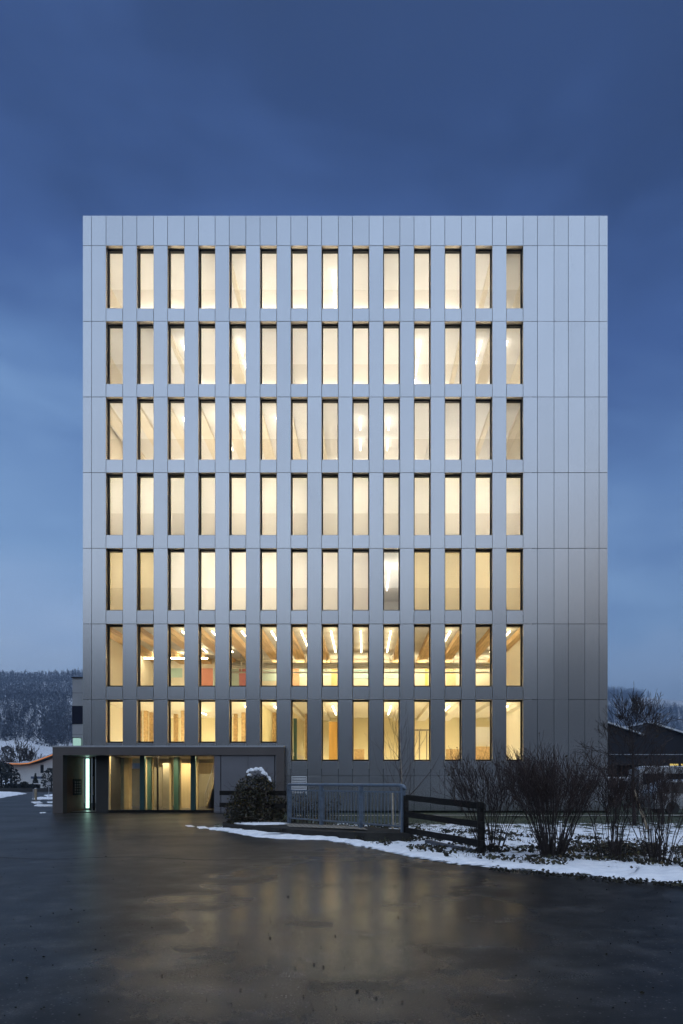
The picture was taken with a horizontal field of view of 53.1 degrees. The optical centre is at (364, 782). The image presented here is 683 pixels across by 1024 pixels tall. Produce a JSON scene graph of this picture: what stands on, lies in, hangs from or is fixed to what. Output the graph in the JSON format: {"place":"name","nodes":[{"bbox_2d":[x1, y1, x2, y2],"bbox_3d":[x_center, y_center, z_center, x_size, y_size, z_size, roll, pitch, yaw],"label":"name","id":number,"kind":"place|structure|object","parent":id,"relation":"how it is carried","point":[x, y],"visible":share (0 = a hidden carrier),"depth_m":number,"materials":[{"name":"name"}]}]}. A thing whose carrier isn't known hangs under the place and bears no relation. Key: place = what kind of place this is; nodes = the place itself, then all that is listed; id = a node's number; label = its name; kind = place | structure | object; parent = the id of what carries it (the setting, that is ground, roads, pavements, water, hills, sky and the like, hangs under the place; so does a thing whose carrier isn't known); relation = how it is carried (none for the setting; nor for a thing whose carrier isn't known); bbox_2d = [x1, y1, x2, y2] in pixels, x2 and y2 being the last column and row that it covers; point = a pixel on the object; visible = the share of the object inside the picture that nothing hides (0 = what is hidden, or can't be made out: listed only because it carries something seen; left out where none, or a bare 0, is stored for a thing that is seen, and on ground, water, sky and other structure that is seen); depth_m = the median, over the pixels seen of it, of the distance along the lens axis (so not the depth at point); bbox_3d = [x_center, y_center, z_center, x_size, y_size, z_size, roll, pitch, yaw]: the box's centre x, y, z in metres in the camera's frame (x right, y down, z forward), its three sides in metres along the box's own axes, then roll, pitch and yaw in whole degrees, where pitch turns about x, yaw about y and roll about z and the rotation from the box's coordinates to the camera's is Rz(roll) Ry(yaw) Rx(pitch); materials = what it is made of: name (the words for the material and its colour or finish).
{"place":"outdoors","nodes":[
{"label":"outdoors","id":0,"kind":"place"},
{"bbox_2d":[0,681,71,784],"bbox_3d":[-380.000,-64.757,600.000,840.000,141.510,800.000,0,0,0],"label":"hill","id":1,"kind":"structure","parent":0,"point":[43,750],"depth_m":421.14,"materials":[{"name":"white snow"}]},
{"bbox_2d":[0,668,82,746],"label":"forest","id":2,"kind":"object","parent":1,"relation":"on","point":[18,688],"visible":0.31,"depth_m":512.32,"materials":[{"name":"green plant"}]},
{"bbox_2d":[71,677,139,802],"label":"grey building","id":3,"kind":"structure","parent":0,"point":[77,706],"depth_m":52.00,"materials":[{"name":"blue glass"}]},
{"bbox_2d":[0,792,682,1023],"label":"road","id":4,"kind":"structure","parent":0,"point":[115,897],"depth_m":7.01,"materials":[{"name":"grey asphalt"}]},
{"bbox_2d":[0,788,52,791],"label":"garden wall","id":5,"kind":"structure","parent":4,"relation":"on","point":[23,789],"depth_m":118.00,"materials":[{"name":"grey concrete"}]},
{"bbox_2d":[52,746,285,812],"bbox_3d":[-9.962,-0.160,40.335,11.809,3.441,11.330,0,0,0],"label":"entrance porch","id":6,"kind":"object","parent":4,"relation":"on","point":[187,779],"visible":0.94,"depth_m":35.50,"materials":[{"name":"grey metal"}]},
{"bbox_2d":[85,758,90,809],"bbox_3d":[-15.276,0.075,37.750,0.298,2.870,0.140,0,0,0],"label":"tube lamp","id":7,"kind":"object","parent":6,"relation":"on","point":[87,783],"visible":0.91,"depth_m":37.70,"materials":[{"name":"white glass"}]},
{"bbox_2d":[132,769,139,805],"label":"door","id":8,"kind":"structure","parent":6,"relation":"in","point":[135,772],"depth_m":43.50,"materials":[{"name":"clear glass"}]},
{"bbox_2d":[154,767,162,806],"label":"door","id":9,"kind":"structure","parent":6,"relation":"in","point":[155,768],"depth_m":41.50,"materials":[{"name":"clear glass"}]},
{"bbox_2d":[163,763,168,807],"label":"door","id":10,"kind":"structure","parent":6,"relation":"in","point":[165,765],"depth_m":40.50,"materials":[{"name":"glass"}]},
{"bbox_2d":[4,830,670,1016],"bbox_3d":[-5.494,1.552,16.706,9.227,0.031,28.757,0,0,-36],"label":"road grit","id":11,"kind":"object","parent":4,"relation":"on","point":[641,992],"visible":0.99,"depth_m":5.77,"materials":[{"name":"grey gravel"}]},
{"bbox_2d":[0,0,682,700],"label":"sky","id":12,"kind":"structure","parent":0,"point":[198,108],"materials":[{"name":"blue"}]},
{"bbox_2d":[207,811,682,882],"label":"lawn","id":13,"kind":"structure","parent":0,"point":[587,831],"depth_m":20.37,"materials":[{"name":"white snow"}]},
{"bbox_2d":[219,791,285,808],"bbox_3d":[-3.860,0.910,23.745,3.176,1.300,0.222,0,0,36],"label":"wooden fence","id":14,"kind":"object","parent":13,"relation":"on","point":[278,793],"visible":0.39,"depth_m":23.06,"materials":[{"name":"brown wood"}]},
{"bbox_2d":[285,792,342,824],"bbox_3d":[-1.737,0.941,23.902,2.158,1.246,1.482,0,0,0],"label":"leafy shrub","id":15,"kind":"object","parent":13,"relation":"on","point":[301,804],"visible":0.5,"depth_m":23.69,"materials":[{"name":"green plant"}]},
{"bbox_2d":[223,822,413,841],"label":"concrete wall","id":16,"kind":"structure","parent":13,"relation":"on","point":[348,832],"depth_m":19.43,"materials":[{"name":"grey concrete"}]},
{"bbox_2d":[203,767,305,823],"bbox_3d":[-3.671,0.463,23.119,3.420,1.985,2.187,0,0,0],"label":"ivy bush","id":17,"kind":"object","parent":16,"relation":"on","point":[253,809],"visible":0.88,"depth_m":23.04,"materials":[{"name":"green plant"}]},
{"bbox_2d":[287,783,406,832],"bbox_3d":[-0.736,0.692,20.345,0.110,1.356,6.119,0,0,-37],"label":"metal railing","id":18,"kind":"object","parent":16,"relation":"on","point":[321,805],"visible":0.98,"depth_m":19.99,"materials":[{"name":"grey metal"}]},
{"bbox_2d":[366,700,439,828],"bbox_3d":[1.144,-0.513,21.484,1.818,4.152,2.072,0,0,-41],"label":"young birch","id":19,"kind":"object","parent":13,"relation":"on","point":[400,771],"visible":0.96,"depth_m":21.48,"materials":[{"name":"brown plant"}]},
{"bbox_2d":[404,795,484,853],"bbox_3d":[1.788,0.988,16.136,0.172,1.346,4.048,0,0,-21],"label":"wooden fence","id":20,"kind":"object","parent":13,"relation":"on","point":[479,825],"visible":0.97,"depth_m":15.59,"materials":[{"name":"brown wood"}]},
{"bbox_2d":[274,823,682,886],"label":"leaf litter","id":21,"kind":"object","parent":13,"relation":"on","point":[563,859],"visible":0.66,"depth_m":13.32,"materials":[{"name":"brown plant"}]},
{"bbox_2d":[431,738,540,852],"bbox_3d":[2.687,0.305,14.775,2.441,2.497,1.736,0,0,0],"label":"bare bush","id":22,"kind":"object","parent":13,"relation":"on","point":[498,786],"visible":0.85,"depth_m":14.70,"materials":[{"name":"brown plant"}]},
{"bbox_2d":[297,815,681,815],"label":"path","id":23,"kind":"structure","parent":13,"relation":"on","point":[492,815],"depth_m":30.04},
{"bbox_2d":[494,731,617,856],"bbox_3d":[3.756,0.258,13.718,2.412,2.595,2.254,0,0,0],"label":"bare bush","id":24,"kind":"object","parent":13,"relation":"on","point":[529,782],"visible":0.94,"depth_m":13.49,"materials":[{"name":"brown plant"}]},
{"bbox_2d":[528,837,682,858],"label":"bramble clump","id":25,"kind":"object","parent":13,"relation":"on","point":[631,849],"visible":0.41,"depth_m":14.33,"materials":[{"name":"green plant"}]},
{"bbox_2d":[573,753,652,860],"bbox_3d":[4.814,0.487,13.337,1.532,2.136,1.378,0,0,0],"label":"bare bush","id":26,"kind":"object","parent":13,"relation":"on","point":[609,789],"visible":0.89,"depth_m":13.23,"materials":[{"name":"brown plant"}]},
{"bbox_2d":[574,688,678,825],"bbox_3d":[9.332,-0.955,23.881,3.811,5.036,3.420,0,0,0],"label":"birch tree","id":27,"kind":"object","parent":13,"relation":"on","point":[635,709],"visible":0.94,"depth_m":23.77,"materials":[{"name":"brown plant"}]},
{"bbox_2d":[608,745,682,861],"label":"bare bush","id":28,"kind":"object","parent":13,"relation":"on","point":[661,789],"visible":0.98,"depth_m":12.87,"materials":[{"name":"brown plant"}]},
{"bbox_2d":[641,779,682,813],"bbox_3d":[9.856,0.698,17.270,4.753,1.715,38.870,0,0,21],"label":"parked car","id":29,"kind":"object","parent":13,"relation":"on","point":[676,809],"visible":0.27,"depth_m":33.03,"materials":[{"name":"black metal"}]},
{"bbox_2d":[215,801,682,862],"bbox_3d":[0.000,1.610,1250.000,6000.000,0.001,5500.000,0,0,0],"label":"ground","id":30,"kind":"structure","parent":0,"point":[679,811],"depth_m":39.48,"materials":[{"name":"white snow"}]},
{"bbox_2d":[0,762,21,787],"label":"dark bush","id":31,"kind":"object","parent":30,"relation":"on","point":[6,774],"visible":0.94,"depth_m":124.80,"materials":[{"name":"black plant"}]},
{"bbox_2d":[1,741,42,761],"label":"bare tree","id":32,"kind":"object","parent":30,"relation":"on","point":[24,757],"visible":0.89,"depth_m":164.60,"materials":[{"name":"grey plant"}]},
{"bbox_2d":[4,753,52,787],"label":"house","id":33,"kind":"structure","parent":30,"relation":"on","point":[27,770],"depth_m":140.00,"materials":[{"name":"white paint"}]},
{"bbox_2d":[83,216,607,812],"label":"office building","id":34,"kind":"structure","parent":30,"relation":"on","point":[469,508],"depth_m":35.30,"materials":[{"name":"metal"}]},
{"bbox_2d":[108,250,122,307],"bbox_3d":[-12.922,-26.147,35.677,0.932,3.305,0.245,0,0,0],"label":"window frame","id":35,"kind":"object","parent":34,"relation":"in","point":[109,251],"depth_m":35.60,"materials":[{"name":"black metal"}]},
{"bbox_2d":[108,325,122,383],"bbox_3d":[-12.922,-22.235,35.677,0.932,3.305,0.245,0,0,0],"label":"window frame","id":36,"kind":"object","parent":34,"relation":"in","point":[109,326],"depth_m":35.60,"materials":[{"name":"black metal"}]},
{"bbox_2d":[108,475,122,534],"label":"window","id":37,"kind":"structure","parent":34,"relation":"in","point":[115,482],"depth_m":35.83,"materials":[{"name":"beige glass"}]},
{"bbox_2d":[108,550,122,609],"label":"window","id":38,"kind":"structure","parent":34,"relation":"in","point":[115,557],"depth_m":35.83,"materials":[{"name":"beige glass"}]},
{"bbox_2d":[108,625,122,686],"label":"window","id":39,"kind":"structure","parent":34,"relation":"in","point":[109,626],"depth_m":35.55,"materials":[{"name":"black metal"}]},
{"bbox_2d":[138,250,152,307],"bbox_3d":[-11.329,-26.147,35.677,0.932,3.305,0.245,0,0,0],"label":"window frame","id":40,"kind":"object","parent":34,"relation":"in","point":[140,252],"depth_m":35.57,"materials":[{"name":"black metal"}]},
{"bbox_2d":[138,325,152,383],"bbox_3d":[-11.329,-22.235,35.677,0.932,3.305,0.245,0,0,0],"label":"window frame","id":41,"kind":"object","parent":34,"relation":"in","point":[140,327],"depth_m":35.57,"materials":[{"name":"black metal"}]},
{"bbox_2d":[138,400,152,459],"bbox_3d":[-11.329,-18.324,35.677,0.932,3.305,0.245,0,0,0],"label":"window frame","id":42,"kind":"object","parent":34,"relation":"in","point":[139,401],"depth_m":35.57,"materials":[{"name":"black metal"}]},
{"bbox_2d":[138,475,152,534],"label":"window","id":43,"kind":"structure","parent":34,"relation":"in","point":[145,482],"depth_m":35.83,"materials":[{"name":"beige glass"}]},
{"bbox_2d":[138,550,152,609],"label":"window","id":44,"kind":"structure","parent":34,"relation":"in","point":[145,557],"depth_m":35.83,"materials":[{"name":"beige glass"}]},
{"bbox_2d":[138,625,152,686],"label":"window","id":45,"kind":"structure","parent":34,"relation":"in","point":[139,626],"depth_m":35.57,"materials":[{"name":"black metal"}]},
{"bbox_2d":[138,700,152,742],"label":"window","id":46,"kind":"structure","parent":34,"relation":"in","point":[139,701],"depth_m":35.55,"materials":[{"name":"black metal"}]},
{"bbox_2d":[169,250,183,307],"bbox_3d":[-9.737,-26.147,35.677,0.932,3.305,0.245,0,0,0],"label":"window frame","id":47,"kind":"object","parent":34,"relation":"in","point":[170,251],"depth_m":35.60,"materials":[{"name":"black metal"}]},
{"bbox_2d":[169,325,183,383],"bbox_3d":[-9.737,-22.235,35.677,0.932,3.305,0.245,0,0,0],"label":"window frame","id":48,"kind":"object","parent":34,"relation":"in","point":[170,326],"depth_m":35.60,"materials":[{"name":"black metal"}]},
{"bbox_2d":[169,475,183,534],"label":"window","id":49,"kind":"structure","parent":34,"relation":"in","point":[176,482],"depth_m":35.83,"materials":[{"name":"beige glass"}]},
{"bbox_2d":[169,550,183,609],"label":"window","id":50,"kind":"structure","parent":34,"relation":"in","point":[176,557],"depth_m":35.83,"materials":[{"name":"beige glass"}]},
{"bbox_2d":[169,625,183,686],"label":"window","id":51,"kind":"structure","parent":34,"relation":"in","point":[170,626],"depth_m":35.55,"materials":[{"name":"black metal"}]},
{"bbox_2d":[200,475,214,534],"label":"window","id":52,"kind":"structure","parent":34,"relation":"in","point":[207,482],"depth_m":35.83,"materials":[{"name":"beige glass"}]},
{"bbox_2d":[200,550,214,609],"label":"window","id":53,"kind":"structure","parent":34,"relation":"in","point":[207,557],"depth_m":35.83,"materials":[{"name":"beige glass"}]},
{"bbox_2d":[230,250,245,307],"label":"window","id":54,"kind":"structure","parent":34,"relation":"in","point":[231,251],"depth_m":35.60,"materials":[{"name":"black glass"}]},
{"bbox_2d":[230,325,245,383],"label":"window","id":55,"kind":"structure","parent":34,"relation":"in","point":[231,326],"depth_m":35.60,"materials":[{"name":"black glass"}]},
{"bbox_2d":[230,475,245,534],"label":"window","id":56,"kind":"structure","parent":34,"relation":"in","point":[237,483],"depth_m":35.83,"materials":[{"name":"beige glass"}]},
{"bbox_2d":[230,550,245,609],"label":"window","id":57,"kind":"structure","parent":34,"relation":"in","point":[237,558],"depth_m":35.83,"materials":[{"name":"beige glass"}]},
{"bbox_2d":[230,625,245,686],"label":"window","id":58,"kind":"structure","parent":34,"relation":"in","point":[231,626],"depth_m":35.55,"materials":[{"name":"black glass"}]},
{"bbox_2d":[261,250,276,307],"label":"window","id":59,"kind":"structure","parent":34,"relation":"in","point":[262,251],"depth_m":35.55,"materials":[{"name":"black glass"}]},
{"bbox_2d":[261,325,276,383],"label":"window","id":60,"kind":"structure","parent":34,"relation":"in","point":[262,326],"depth_m":35.55,"materials":[{"name":"black glass"}]},
{"bbox_2d":[261,475,276,534],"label":"window","id":61,"kind":"structure","parent":34,"relation":"in","point":[268,482],"depth_m":35.83,"materials":[{"name":"beige glass"}]},
{"bbox_2d":[261,550,276,609],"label":"window","id":62,"kind":"structure","parent":34,"relation":"in","point":[268,557],"depth_m":35.83,"materials":[{"name":"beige glass"}]},
{"bbox_2d":[261,625,276,686],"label":"window","id":63,"kind":"structure","parent":34,"relation":"in","point":[261,625],"depth_m":35.55,"materials":[{"name":"black glass"}]},
{"bbox_2d":[291,250,306,307],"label":"window","id":64,"kind":"structure","parent":34,"relation":"in","point":[292,251],"depth_m":35.60,"materials":[{"name":"black metal"}]},
{"bbox_2d":[291,325,306,383],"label":"window","id":65,"kind":"structure","parent":34,"relation":"in","point":[292,326],"depth_m":35.60,"materials":[{"name":"black metal"}]},
{"bbox_2d":[291,475,306,534],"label":"window","id":66,"kind":"structure","parent":34,"relation":"in","point":[298,482],"depth_m":35.83,"materials":[{"name":"beige glass"}]},
{"bbox_2d":[291,550,306,609],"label":"window","id":67,"kind":"structure","parent":34,"relation":"in","point":[298,557],"depth_m":35.83,"materials":[{"name":"beige glass"}]},
{"bbox_2d":[291,625,306,686],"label":"window","id":68,"kind":"structure","parent":34,"relation":"in","point":[292,626],"depth_m":35.55,"materials":[{"name":"black metal"}]},
{"bbox_2d":[291,700,307,761],"bbox_3d":[-3.366,-2.706,35.654,0.932,3.246,0.200,0,0,0],"label":"window","id":69,"kind":"structure","parent":34,"relation":"in","point":[292,701],"depth_m":35.55,"materials":[{"name":"black metal"}]},
{"bbox_2d":[321,475,337,535],"bbox_3d":[-1.774,-14.419,35.692,0.932,3.291,0.275,0,0,0],"label":"window","id":70,"kind":"structure","parent":34,"relation":"in","point":[329,483],"depth_m":35.83,"materials":[{"name":"beige glass"}]},
{"bbox_2d":[322,550,337,609],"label":"window","id":71,"kind":"structure","parent":34,"relation":"in","point":[329,558],"depth_m":35.83,"materials":[{"name":"beige glass"}]},
{"bbox_2d":[352,700,368,761],"bbox_3d":[-0.181,-2.706,35.654,0.932,3.246,0.200,0,0,0],"label":"window","id":72,"kind":"structure","parent":34,"relation":"in","point":[353,700],"depth_m":35.55,"materials":[{"name":"black metal"}]},
{"bbox_2d":[353,250,368,307],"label":"window","id":73,"kind":"structure","parent":34,"relation":"in","point":[354,251],"depth_m":35.60,"materials":[{"name":"black metal"}]},
{"bbox_2d":[353,325,368,383],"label":"window","id":74,"kind":"structure","parent":34,"relation":"in","point":[354,326],"depth_m":35.60,"materials":[{"name":"black glass"}]},
{"bbox_2d":[353,475,368,534],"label":"window","id":75,"kind":"structure","parent":34,"relation":"in","point":[360,482],"depth_m":35.83,"materials":[{"name":"beige glass"}]},
{"bbox_2d":[353,550,368,609],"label":"window","id":76,"kind":"structure","parent":34,"relation":"in","point":[360,557],"depth_m":35.83,"materials":[{"name":"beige glass"}]},
{"bbox_2d":[353,625,368,686],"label":"window","id":77,"kind":"structure","parent":34,"relation":"in","point":[353,625],"depth_m":35.55,"materials":[{"name":"black glass"}]},
{"bbox_2d":[383,250,399,307],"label":"window","id":78,"kind":"structure","parent":34,"relation":"in","point":[384,251],"depth_m":35.55,"materials":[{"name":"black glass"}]},
{"bbox_2d":[383,325,399,383],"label":"window","id":79,"kind":"structure","parent":34,"relation":"in","point":[384,326],"depth_m":35.55,"materials":[{"name":"black glass"}]},
{"bbox_2d":[383,400,399,459],"bbox_3d":[1.412,-18.324,35.677,0.932,3.305,0.245,0,0,0],"label":"window","id":80,"kind":"structure","parent":34,"relation":"in","point":[384,401],"depth_m":35.55,"materials":[{"name":"black glass"}]},
{"bbox_2d":[383,475,399,534],"bbox_3d":[1.412,-14.419,35.692,0.932,3.291,0.275,0,0,0],"label":"window","id":81,"kind":"structure","parent":34,"relation":"in","point":[391,483],"depth_m":35.83,"materials":[{"name":"yellow glass"}]},
{"bbox_2d":[383,550,399,609],"bbox_3d":[1.412,-10.515,35.677,0.932,3.276,0.245,0,0,0],"label":"window","id":82,"kind":"structure","parent":34,"relation":"in","point":[384,551],"depth_m":35.55,"materials":[{"name":"black metal"}]},
{"bbox_2d":[383,625,399,686],"bbox_3d":[1.412,-6.588,35.654,0.932,3.305,0.200,0,0,0],"label":"window","id":83,"kind":"structure","parent":34,"relation":"in","point":[398,626],"depth_m":35.55,"materials":[{"name":"black glass"}]},
{"bbox_2d":[383,700,399,760],"bbox_3d":[1.412,-2.706,35.654,0.932,3.246,0.200,0,0,0],"label":"window","id":84,"kind":"structure","parent":34,"relation":"in","point":[398,701],"depth_m":35.55,"materials":[{"name":"black metal"}]},
{"bbox_2d":[414,250,429,307],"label":"window","id":85,"kind":"structure","parent":34,"relation":"in","point":[415,251],"depth_m":35.55,"materials":[{"name":"black metal"}]},
{"bbox_2d":[414,325,429,383],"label":"window","id":86,"kind":"structure","parent":34,"relation":"in","point":[415,326],"depth_m":35.55,"materials":[{"name":"black metal"}]},
{"bbox_2d":[414,475,429,534],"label":"window","id":87,"kind":"structure","parent":34,"relation":"in","point":[421,483],"depth_m":35.83,"materials":[{"name":"beige glass"}]},
{"bbox_2d":[414,550,429,609],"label":"window","id":88,"kind":"structure","parent":34,"relation":"in","point":[421,558],"depth_m":35.83,"materials":[{"name":"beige glass"}]},
{"bbox_2d":[414,625,429,686],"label":"window","id":89,"kind":"structure","parent":34,"relation":"in","point":[414,625],"depth_m":35.55,"materials":[{"name":"black metal"}]},
{"bbox_2d":[445,250,460,307],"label":"window","id":90,"kind":"structure","parent":34,"relation":"in","point":[446,251],"depth_m":35.60,"materials":[{"name":"black metal"}]},
{"bbox_2d":[445,325,460,383],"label":"window","id":91,"kind":"structure","parent":34,"relation":"in","point":[446,326],"depth_m":35.60,"materials":[{"name":"black metal"}]},
{"bbox_2d":[445,475,460,534],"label":"window","id":92,"kind":"structure","parent":34,"relation":"in","point":[452,482],"depth_m":35.83,"materials":[{"name":"beige glass"}]},
{"bbox_2d":[445,550,460,609],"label":"window","id":93,"kind":"structure","parent":34,"relation":"in","point":[452,557],"depth_m":35.83,"materials":[{"name":"beige glass"}]},
{"bbox_2d":[445,625,460,686],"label":"window","id":94,"kind":"structure","parent":34,"relation":"in","point":[459,626],"depth_m":35.55,"materials":[{"name":"black metal"}]},
{"bbox_2d":[476,475,490,534],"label":"window","id":95,"kind":"structure","parent":34,"relation":"in","point":[483,482],"depth_m":35.83,"materials":[{"name":"beige glass"}]},
{"bbox_2d":[476,550,490,609],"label":"window","id":96,"kind":"structure","parent":34,"relation":"in","point":[483,557],"depth_m":35.83,"materials":[{"name":"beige glass"}]},
{"bbox_2d":[506,250,521,307],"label":"window","id":97,"kind":"structure","parent":34,"relation":"in","point":[507,251],"depth_m":35.60,"materials":[{"name":"black metal"}]},
{"bbox_2d":[506,325,521,383],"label":"window","id":98,"kind":"structure","parent":34,"relation":"in","point":[507,326],"depth_m":35.60,"materials":[{"name":"black metal"}]},
{"bbox_2d":[506,475,521,534],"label":"window","id":99,"kind":"structure","parent":34,"relation":"in","point":[513,483],"depth_m":35.83,"materials":[{"name":"clear glass"}]},
{"bbox_2d":[506,550,521,609],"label":"window","id":100,"kind":"structure","parent":34,"relation":"in","point":[513,558],"depth_m":35.83,"materials":[{"name":"clear glass"}]},
{"bbox_2d":[506,625,521,686],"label":"window","id":101,"kind":"structure","parent":34,"relation":"in","point":[520,626],"depth_m":35.55,"materials":[{"name":"black metal"}]},
{"bbox_2d":[608,721,641,776],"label":"barn","id":102,"kind":"structure","parent":30,"relation":"on","point":[615,747],"depth_m":84.00,"materials":[{"name":"brown wood"}]},
{"bbox_2d":[608,754,682,776],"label":"building","id":103,"kind":"structure","parent":30,"relation":"on","point":[622,758],"depth_m":80.70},
{"bbox_2d":[624,721,682,754],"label":"barn","id":104,"kind":"structure","parent":30,"relation":"on","point":[675,744],"depth_m":84.50,"materials":[{"name":"brown wood"}]},
{"bbox_2d":[627,766,682,800],"bbox_3d":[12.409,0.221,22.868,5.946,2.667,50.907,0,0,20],"label":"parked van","id":105,"kind":"object","parent":30,"relation":"on","point":[643,769],"visible":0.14,"depth_m":44.14,"materials":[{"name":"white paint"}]},
{"bbox_2d":[608,693,682,728],"bbox_3d":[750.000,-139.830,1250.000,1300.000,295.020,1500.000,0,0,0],"label":"hill","id":106,"kind":"structure","parent":0,"point":[679,702],"depth_m":1493.02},
{"bbox_2d":[608,686,682,730],"bbox_3d":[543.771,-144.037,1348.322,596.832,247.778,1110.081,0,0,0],"label":"forest","id":107,"kind":"object","parent":106,"relation":"on","point":[625,694],"visible":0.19,"depth_m":1359.40,"materials":[{"name":"plant"}]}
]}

